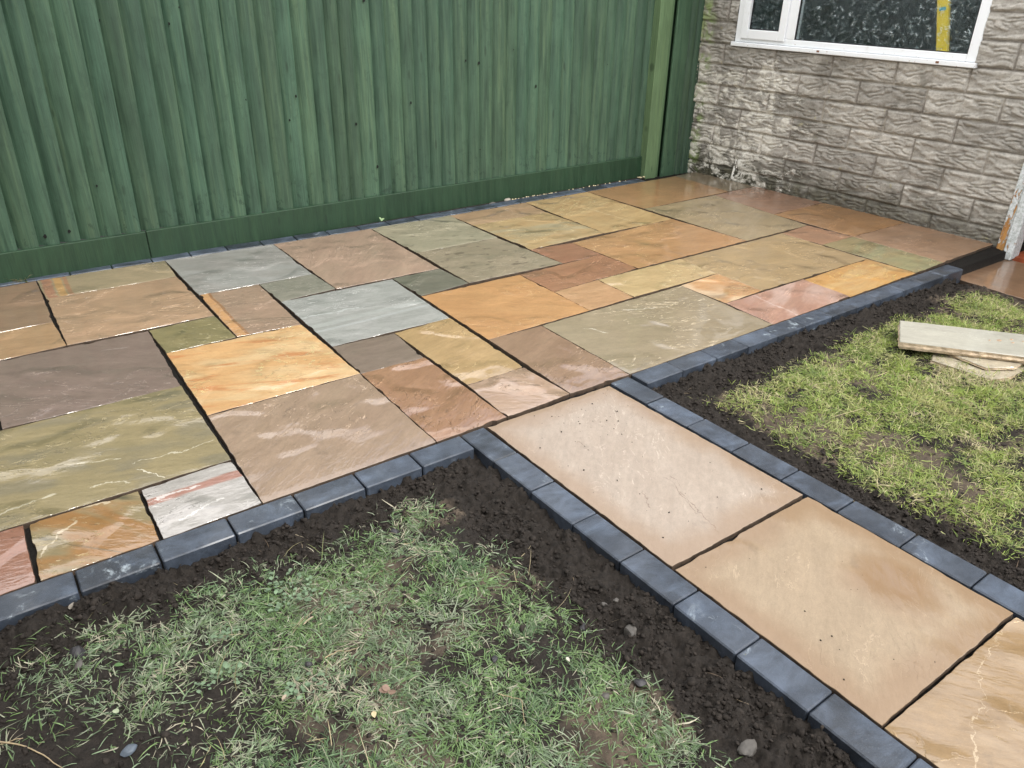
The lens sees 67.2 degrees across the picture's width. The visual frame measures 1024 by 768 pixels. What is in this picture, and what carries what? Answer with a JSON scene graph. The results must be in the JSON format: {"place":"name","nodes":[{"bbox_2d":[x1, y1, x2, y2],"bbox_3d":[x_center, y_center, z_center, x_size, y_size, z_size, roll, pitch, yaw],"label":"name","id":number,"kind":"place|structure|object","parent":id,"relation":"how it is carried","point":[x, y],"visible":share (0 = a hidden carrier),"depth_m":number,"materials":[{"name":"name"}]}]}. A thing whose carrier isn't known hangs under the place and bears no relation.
{"place":"outdoors","nodes":[
{"label":"outdoors","id":0,"kind":"place"},
{"bbox_2d":[0,160,1023,767],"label":"ground","id":1,"kind":"structure","parent":0,"point":[608,576],"depth_m":1.97,"materials":[{"name":"soil"}]},
{"bbox_2d":[0,526,36,595],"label":"paving slab","id":2,"kind":"structure","parent":1,"relation":"on","point":[16,570],"depth_m":2.10,"materials":[{"name":"stone"}]},
{"bbox_2d":[0,281,52,332],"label":"paving slab","id":3,"kind":"structure","parent":1,"relation":"on","point":[22,305],"depth_m":3.66,"materials":[{"name":"stone"}]},
{"bbox_2d":[0,322,66,360],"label":"paving slab","id":4,"kind":"structure","parent":1,"relation":"on","point":[30,340],"depth_m":3.34,"materials":[{"name":"stone"}]},
{"bbox_2d":[0,572,79,630],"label":"kerb block","id":5,"kind":"structure","parent":1,"relation":"on","point":[21,604],"depth_m":1.99,"materials":[{"name":"grey concrete"}]},
{"bbox_2d":[0,331,180,429],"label":"paving slab","id":6,"kind":"structure","parent":1,"relation":"on","point":[36,387],"depth_m":3.05,"materials":[{"name":"stone"}]},
{"bbox_2d":[30,491,158,581],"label":"paving slab","id":7,"kind":"structure","parent":1,"relation":"on","point":[74,541],"depth_m":2.21,"materials":[{"name":"stone"}]},
{"bbox_2d":[37,261,175,301],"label":"paving slab","id":8,"kind":"structure","parent":1,"relation":"on","point":[86,282],"depth_m":4.01,"materials":[{"name":"stone"}]},
{"bbox_2d":[0,386,230,531],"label":"paving slab","id":9,"kind":"structure","parent":1,"relation":"on","point":[55,466],"depth_m":2.57,"materials":[{"name":"stone"}]},
{"bbox_2d":[75,545,161,595],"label":"kerb block","id":10,"kind":"structure","parent":1,"relation":"on","point":[132,567],"depth_m":2.09,"materials":[{"name":"grey concrete"}]},
{"bbox_2d":[47,277,213,346],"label":"paving slab","id":11,"kind":"structure","parent":1,"relation":"on","point":[90,317],"depth_m":3.65,"materials":[{"name":"stone"}]},
{"bbox_2d":[111,259,151,268],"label":"kerb block","id":12,"kind":"structure","parent":1,"relation":"on","point":[131,263],"depth_m":4.22,"materials":[{"name":"grey concrete"}]},
{"bbox_2d":[151,252,190,262],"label":"kerb block","id":13,"kind":"structure","parent":1,"relation":"on","point":[174,256],"depth_m":4.32,"materials":[{"name":"grey concrete"}]},
{"bbox_2d":[149,316,235,355],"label":"paving slab","id":14,"kind":"structure","parent":1,"relation":"on","point":[193,334],"depth_m":3.42,"materials":[{"name":"stone"}]},
{"bbox_2d":[155,519,236,570],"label":"kerb block","id":15,"kind":"structure","parent":1,"relation":"on","point":[190,547],"depth_m":2.19,"materials":[{"name":"grey concrete"}]},
{"bbox_2d":[142,462,261,539],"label":"paving slab","id":16,"kind":"structure","parent":1,"relation":"on","point":[189,502],"depth_m":2.37,"materials":[{"name":"stone"}]},
{"bbox_2d":[189,246,227,256],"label":"kerb block","id":17,"kind":"structure","parent":1,"relation":"on","point":[208,251],"depth_m":4.42,"materials":[{"name":"grey concrete"}]},
{"bbox_2d":[194,661,242,692],"bbox_3d":[-0.681,0.673,1.790,0.110,0.019,0.080,-11,30,-21],"label":"clover patch","id":18,"kind":"object","parent":1,"relation":"on","point":[226,665],"visible":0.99,"depth_m":1.79,"materials":[{"name":"green plant"}]},
{"bbox_2d":[165,244,311,297],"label":"paving slab","id":19,"kind":"structure","parent":1,"relation":"on","point":[198,275],"depth_m":4.17,"materials":[{"name":"stone"}]},
{"bbox_2d":[225,241,262,250],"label":"kerb block","id":20,"kind":"structure","parent":1,"relation":"on","point":[243,245],"depth_m":4.52,"materials":[{"name":"grey concrete"}]},
{"bbox_2d":[200,285,300,337],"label":"paving slab","id":21,"kind":"structure","parent":1,"relation":"on","point":[246,311],"depth_m":3.66,"materials":[{"name":"stone"}]},
{"bbox_2d":[166,325,359,419],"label":"paving slab","id":22,"kind":"structure","parent":1,"relation":"on","point":[221,377],"depth_m":3.15,"materials":[{"name":"stone"}]},
{"bbox_2d":[227,495,303,542],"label":"kerb block","id":23,"kind":"structure","parent":1,"relation":"on","point":[265,519],"depth_m":2.29,"materials":[{"name":"grey concrete"}]},
{"bbox_2d":[260,236,296,245],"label":"kerb block","id":24,"kind":"structure","parent":1,"relation":"on","point":[277,240],"depth_m":4.62,"materials":[{"name":"grey concrete"}]},
{"bbox_2d":[259,568,301,594],"bbox_3d":[-0.625,0.529,2.070,0.086,0.022,0.113,10,29,16],"label":"clover patch","id":25,"kind":"object","parent":1,"relation":"on","point":[277,583],"visible":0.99,"depth_m":2.06,"materials":[{"name":"green plant"}]},
{"bbox_2d":[268,575,322,611],"bbox_3d":[-0.577,0.552,2.021,0.141,0.023,0.101,-18,33,-31],"label":"clover patch","id":26,"kind":"object","parent":1,"relation":"on","point":[278,605],"visible":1,"depth_m":2.02,"materials":[{"name":"green plant"}]},
{"bbox_2d":[259,274,335,303],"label":"paving slab","id":27,"kind":"structure","parent":1,"relation":"on","point":[279,291],"depth_m":3.94,"materials":[{"name":"stone"}]},
{"bbox_2d":[284,672,328,699],"bbox_3d":[-0.471,0.688,1.766,0.108,0.020,0.071,-18,33,-31],"label":"clover patch","id":28,"kind":"object","parent":1,"relation":"on","point":[296,691],"visible":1,"depth_m":1.75,"materials":[{"name":"green plant"}]},
{"bbox_2d":[293,231,328,239],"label":"kerb block","id":29,"kind":"structure","parent":1,"relation":"on","point":[311,235],"depth_m":4.71,"materials":[{"name":"grey concrete"}]},
{"bbox_2d":[208,374,435,504],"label":"paving slab","id":30,"kind":"structure","parent":1,"relation":"on","point":[286,445],"depth_m":2.70,"materials":[{"name":"stone"}]},
{"bbox_2d":[294,474,365,518],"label":"kerb block","id":31,"kind":"structure","parent":1,"relation":"on","point":[320,499],"depth_m":2.40,"materials":[{"name":"grey concrete"}]},
{"bbox_2d":[0,0,704,283],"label":"fence","id":32,"kind":"object","parent":1,"relation":"on","point":[191,125],"visible":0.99,"depth_m":4.53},
{"bbox_2d":[274,229,438,290],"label":"paving slab","id":33,"kind":"structure","parent":1,"relation":"on","point":[341,261],"depth_m":4.35,"materials":[{"name":"stone"}]},
{"bbox_2d":[281,279,448,349],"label":"paving slab","id":34,"kind":"structure","parent":1,"relation":"on","point":[331,319],"depth_m":3.67,"materials":[{"name":"stone"}]},
{"bbox_2d":[0,490,740,767],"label":"grass","id":35,"kind":"structure","parent":1,"relation":"on","point":[465,715],"depth_m":1.81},
{"bbox_2d":[333,334,422,373],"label":"paving slab","id":36,"kind":"structure","parent":1,"relation":"on","point":[368,355],"depth_m":3.28,"materials":[{"name":"stone"}]},
{"bbox_2d":[354,455,421,494],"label":"kerb block","id":37,"kind":"structure","parent":1,"relation":"on","point":[383,476],"depth_m":2.50,"materials":[{"name":"grey concrete"}]},
{"bbox_2d":[393,269,468,298],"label":"paving slab","id":38,"kind":"structure","parent":1,"relation":"on","point":[419,285],"depth_m":4.03,"materials":[{"name":"stone"}]},
{"bbox_2d":[361,358,506,443],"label":"paving slab","id":39,"kind":"structure","parent":1,"relation":"on","point":[432,401],"depth_m":2.93,"materials":[{"name":"stone"}]},
{"bbox_2d":[372,215,496,254],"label":"paving slab","id":40,"kind":"structure","parent":1,"relation":"on","point":[415,237],"depth_m":4.77,"materials":[{"name":"stone"}]},
{"bbox_2d":[410,436,473,475],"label":"kerb block","id":41,"kind":"structure","parent":1,"relation":"on","point":[445,454],"depth_m":2.61,"materials":[{"name":"grey concrete"}]},
{"bbox_2d":[395,318,521,387],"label":"paving slab","id":42,"kind":"structure","parent":1,"relation":"on","point":[460,354],"depth_m":3.31,"materials":[{"name":"stone"}]},
{"bbox_2d":[327,178,644,230],"bbox_3d":[-0.048,-1.286,5.531,2.700,0.048,0.056,-18,33,-31],"label":"gap filling","id":43,"kind":"object","parent":1,"relation":"on","point":[495,202],"visible":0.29,"depth_m":5.42,"materials":[{"name":"soil"}]},
{"bbox_2d":[461,428,515,467],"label":"kerb block","id":44,"kind":"structure","parent":1,"relation":"on","point":[490,449],"depth_m":2.65,"materials":[{"name":"grey concrete"}]},
{"bbox_2d":[417,238,561,285],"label":"paving slab","id":45,"kind":"structure","parent":1,"relation":"on","point":[478,262],"depth_m":4.35,"materials":[{"name":"stone"}]},
{"bbox_2d":[450,203,545,225],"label":"paving slab","id":46,"kind":"structure","parent":1,"relation":"on","point":[497,214],"depth_m":5.19,"materials":[{"name":"stone"}]},
{"bbox_2d":[421,275,589,342],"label":"paving slab","id":47,"kind":"structure","parent":1,"relation":"on","point":[486,311],"depth_m":3.76,"materials":[{"name":"stone"}]},
{"bbox_2d":[467,368,569,419],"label":"paving slab","id":48,"kind":"structure","parent":1,"relation":"on","point":[516,393],"depth_m":3.00,"materials":[{"name":"stone"}]},
{"bbox_2d":[19,294,1023,767],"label":"dry straw","id":49,"kind":"object","parent":1,"relation":"on","point":[491,606],"visible":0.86,"depth_m":1.94,"materials":[{"name":"beige plant"}]},
{"bbox_2d":[495,453,552,498],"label":"kerb block","id":50,"kind":"structure","parent":1,"relation":"on","point":[524,473],"depth_m":2.52,"materials":[{"name":"grey concrete"}]},
{"bbox_2d":[473,212,604,250],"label":"paving slab","id":51,"kind":"structure","parent":1,"relation":"on","point":[537,231],"depth_m":4.86,"materials":[{"name":"stone"}]},
{"bbox_2d":[489,326,628,396],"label":"paving slab","id":52,"kind":"structure","parent":1,"relation":"on","point":[571,368],"depth_m":3.24,"materials":[{"name":"stone"}]},
{"bbox_2d":[531,482,594,531],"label":"kerb block","id":53,"kind":"structure","parent":1,"relation":"on","point":[565,509],"depth_m":2.37,"materials":[{"name":"grey concrete"}]},
{"bbox_2d":[531,243,600,263],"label":"paving slab","id":54,"kind":"structure","parent":1,"relation":"on","point":[567,253],"depth_m":4.49,"materials":[{"name":"stone"}]},
{"bbox_2d":[520,255,635,291],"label":"paving slab","id":55,"kind":"structure","parent":1,"relation":"on","point":[570,274],"depth_m":4.20,"materials":[{"name":"stone"}]},
{"bbox_2d":[555,280,632,311],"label":"paving slab","id":56,"kind":"structure","parent":1,"relation":"on","point":[594,295],"depth_m":3.91,"materials":[{"name":"stone"}]},
{"bbox_2d":[526,192,669,234],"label":"paving slab","id":57,"kind":"structure","parent":1,"relation":"on","point":[606,216],"depth_m":5.26,"materials":[{"name":"stone"}]},
{"bbox_2d":[573,514,642,570],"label":"kerb block","id":58,"kind":"structure","parent":1,"relation":"on","point":[605,539],"depth_m":2.23,"materials":[{"name":"grey concrete"}]},
{"bbox_2d":[611,377,662,406],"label":"kerb block","id":59,"kind":"structure","parent":1,"relation":"on","point":[637,391],"depth_m":3.02,"materials":[{"name":"grey concrete"}]},
{"bbox_2d":[487,386,802,570],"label":"paving slab","id":60,"kind":"structure","parent":1,"relation":"on","point":[660,464],"depth_m":2.52,"materials":[{"name":"stone"}]},
{"bbox_2d":[632,362,682,388],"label":"kerb block","id":61,"kind":"structure","parent":1,"relation":"on","point":[660,375],"depth_m":3.15,"materials":[{"name":"grey concrete"}]},
{"bbox_2d":[543,286,772,377],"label":"paving slab","id":62,"kind":"structure","parent":1,"relation":"on","point":[631,337],"depth_m":3.56,"materials":[{"name":"stone"}]},
{"bbox_2d":[599,259,716,298],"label":"paving slab","id":63,"kind":"structure","parent":1,"relation":"on","point":[642,282],"depth_m":4.14,"materials":[{"name":"stone"}]},
{"bbox_2d":[620,550,696,612],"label":"kerb block","id":64,"kind":"structure","parent":1,"relation":"on","point":[652,575],"depth_m":2.09,"materials":[{"name":"grey concrete"}]},
{"bbox_2d":[588,176,728,209],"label":"paving slab","id":65,"kind":"structure","parent":1,"relation":"on","point":[655,193],"depth_m":5.76,"materials":[{"name":"stone"}]},
{"bbox_2d":[573,219,745,269],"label":"paving slab","id":66,"kind":"structure","parent":1,"relation":"on","point":[648,245],"depth_m":4.68,"materials":[{"name":"stone"}]},
{"bbox_2d":[647,398,703,429],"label":"kerb block","id":67,"kind":"structure","parent":1,"relation":"on","point":[670,410],"depth_m":2.88,"materials":[{"name":"grey concrete"}]},
{"bbox_2d":[667,351,715,376],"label":"kerb block","id":68,"kind":"structure","parent":1,"relation":"on","point":[692,362],"depth_m":3.25,"materials":[{"name":"grey concrete"}]},
{"bbox_2d":[677,172,753,191],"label":"paving slab","id":69,"kind":"structure","parent":1,"relation":"on","point":[719,183],"depth_m":6.08,"materials":[{"name":"stone"}]},
{"bbox_2d":[674,591,758,662],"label":"kerb block","id":70,"kind":"structure","parent":1,"relation":"on","point":[723,632],"depth_m":1.94,"materials":[{"name":"grey concrete"}]},
{"bbox_2d":[688,419,747,453],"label":"kerb block","id":71,"kind":"structure","parent":1,"relation":"on","point":[718,436],"depth_m":2.73,"materials":[{"name":"grey concrete"}]},
{"bbox_2d":[681,273,761,303],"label":"paving slab","id":72,"kind":"structure","parent":1,"relation":"on","point":[721,288],"depth_m":4.01,"materials":[{"name":"stone"}]},
{"bbox_2d":[701,340,747,361],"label":"kerb block","id":73,"kind":"structure","parent":1,"relation":"on","point":[729,349],"depth_m":3.37,"materials":[{"name":"grey concrete"}]},
{"bbox_2d":[644,195,806,241],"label":"paving slab","id":74,"kind":"structure","parent":1,"relation":"on","point":[715,213],"depth_m":5.19,"materials":[{"name":"stone"}]},
{"bbox_2d":[737,739,756,756],"bbox_3d":[0.507,0.782,1.653,0.054,0.026,0.030,-18,33,-31],"label":"stone","id":75,"kind":"object","parent":1,"relation":"on","point":[747,747],"visible":1,"depth_m":1.65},
{"bbox_2d":[732,329,777,353],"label":"kerb block","id":76,"kind":"structure","parent":1,"relation":"on","point":[757,339],"depth_m":3.47,"materials":[{"name":"grey concrete"}]},
{"bbox_2d":[732,443,797,482],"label":"kerb block","id":77,"kind":"structure","parent":1,"relation":"on","point":[772,466],"depth_m":2.59,"materials":[{"name":"grey concrete"}]},
{"bbox_2d":[716,187,821,213],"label":"paving slab","id":78,"kind":"structure","parent":1,"relation":"on","point":[770,201],"depth_m":5.62,"materials":[{"name":"stone"}]},
{"bbox_2d":[681,233,865,291],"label":"paving slab","id":79,"kind":"structure","parent":1,"relation":"on","point":[770,262],"depth_m":4.42,"materials":[{"name":"stone"}]},
{"bbox_2d":[734,639,831,720],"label":"kerb block","id":80,"kind":"structure","parent":1,"relation":"on","point":[802,692],"depth_m":1.80,"materials":[{"name":"grey concrete"}]},
{"bbox_2d":[762,320,804,342],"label":"kerb block","id":81,"kind":"structure","parent":1,"relation":"on","point":[784,329],"depth_m":3.57,"materials":[{"name":"grey concrete"}]},
{"bbox_2d":[726,279,847,324],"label":"paving slab","id":82,"kind":"structure","parent":1,"relation":"on","point":[774,306],"depth_m":3.87,"materials":[{"name":"stone"}]},
{"bbox_2d":[790,310,831,331],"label":"kerb block","id":83,"kind":"structure","parent":1,"relation":"on","point":[813,320],"depth_m":3.68,"materials":[{"name":"grey concrete"}]},
{"bbox_2d":[782,471,852,513],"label":"kerb block","id":84,"kind":"structure","parent":1,"relation":"on","point":[805,485],"depth_m":2.45,"materials":[{"name":"grey concrete"}]},
{"bbox_2d":[783,226,851,244],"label":"paving slab","id":85,"kind":"structure","parent":1,"relation":"on","point":[819,236],"depth_m":4.87,"materials":[{"name":"stone"}]},
{"bbox_2d":[817,301,856,321],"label":"kerb block","id":86,"kind":"structure","parent":1,"relation":"on","point":[837,311],"depth_m":3.79,"materials":[{"name":"grey concrete"}]},
{"bbox_2d":[774,203,904,236],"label":"paving slab","id":87,"kind":"structure","parent":1,"relation":"on","point":[840,220],"depth_m":5.19,"materials":[{"name":"stone"}]},
{"bbox_2d":[675,497,1012,728],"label":"paving slab","id":88,"kind":"structure","parent":1,"relation":"on","point":[914,618],"depth_m":2.01,"materials":[{"name":"stone"}]},
{"bbox_2d":[687,0,1023,262],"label":"house","id":89,"kind":"structure","parent":1,"relation":"on","point":[884,108],"depth_m":5.27,"materials":[{"name":"stone"}]},
{"bbox_2d":[731,0,992,67],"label":"window","id":90,"kind":"structure","parent":89,"relation":"in","point":[786,38],"depth_m":5.22,"materials":[{"name":"white plastic"}]},
{"bbox_2d":[805,259,915,298],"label":"paving slab","id":91,"kind":"structure","parent":1,"relation":"on","point":[858,278],"depth_m":4.20,"materials":[{"name":"stone"}]},
{"bbox_2d":[841,294,879,312],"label":"kerb block","id":92,"kind":"structure","parent":1,"relation":"on","point":[861,302],"depth_m":3.89,"materials":[{"name":"grey concrete"}]},
{"bbox_2d":[807,694,916,767],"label":"kerb block","id":93,"kind":"structure","parent":1,"relation":"on","point":[861,740],"depth_m":1.66,"materials":[{"name":"grey concrete"}]},
{"bbox_2d":[704,291,1023,561],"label":"grass","id":94,"kind":"structure","parent":1,"relation":"on","point":[833,372],"depth_m":2.96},
{"bbox_2d":[838,501,915,548],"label":"kerb block","id":95,"kind":"structure","parent":1,"relation":"on","point":[882,527],"depth_m":2.31,"materials":[{"name":"grey concrete"}]},
{"bbox_2d":[823,237,942,274],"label":"paving slab","id":96,"kind":"structure","parent":1,"relation":"on","point":[893,257],"depth_m":4.54,"materials":[{"name":"stone"}]},
{"bbox_2d":[864,286,902,305],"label":"kerb block","id":97,"kind":"structure","parent":1,"relation":"on","point":[885,293],"depth_m":4.00,"materials":[{"name":"grey concrete"}]},
{"bbox_2d":[887,278,923,296],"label":"kerb block","id":98,"kind":"structure","parent":1,"relation":"on","point":[906,286],"depth_m":4.10,"materials":[{"name":"grey concrete"}]},
{"bbox_2d":[854,223,992,264],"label":"paving slab","id":99,"kind":"structure","parent":1,"relation":"on","point":[940,246],"depth_m":4.78,"materials":[{"name":"stone"}]},
{"bbox_2d":[909,271,943,288],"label":"kerb block","id":100,"kind":"structure","parent":1,"relation":"on","point":[928,279],"depth_m":4.21,"materials":[{"name":"grey concrete"}]},
{"bbox_2d":[901,535,986,589],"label":"kerb block","id":101,"kind":"structure","parent":1,"relation":"on","point":[968,575],"depth_m":2.16,"materials":[{"name":"grey concrete"}]},
{"bbox_2d":[929,265,962,282],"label":"kerb block","id":102,"kind":"structure","parent":1,"relation":"on","point":[947,271],"depth_m":4.32,"materials":[{"name":"grey concrete"}]},
{"bbox_2d":[883,617,1023,767],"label":"paving slab","id":103,"kind":"structure","parent":1,"relation":"on","point":[968,712],"depth_m":1.71,"materials":[{"name":"stone"}]},
{"bbox_2d":[930,353,1023,381],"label":"stone offcut","id":104,"kind":"object","parent":1,"relation":"on","point":[999,376],"visible":0.39,"depth_m":3.25,"materials":[{"name":"stone"}]},
{"bbox_2d":[947,354,1022,369],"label":"stone offcut","id":105,"kind":"object","parent":104,"relation":"on","point":[985,363],"visible":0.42,"depth_m":3.26,"materials":[{"name":"stone"}]},
{"bbox_2d":[897,320,1023,363],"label":"stone offcut","id":106,"kind":"object","parent":105,"relation":"on","point":[961,341],"visible":1,"depth_m":3.36,"materials":[{"name":"stone"}]},
{"bbox_2d":[957,260,1023,300],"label":"paving slab","id":107,"kind":"structure","parent":1,"relation":"on","point":[1005,277],"depth_m":4.42,"materials":[{"name":"stone"}]},
{"bbox_2d":[972,574,1023,620],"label":"kerb block","id":108,"kind":"structure","parent":1,"relation":"on","point":[1000,592],"depth_m":2.05,"materials":[{"name":"grey concrete"}]},
{"bbox_2d":[936,0,950,50],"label":"yellow pole","id":109,"kind":"object","parent":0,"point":[943,26],"visible":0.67,"depth_m":4.68,"materials":[{"name":"plastic"}]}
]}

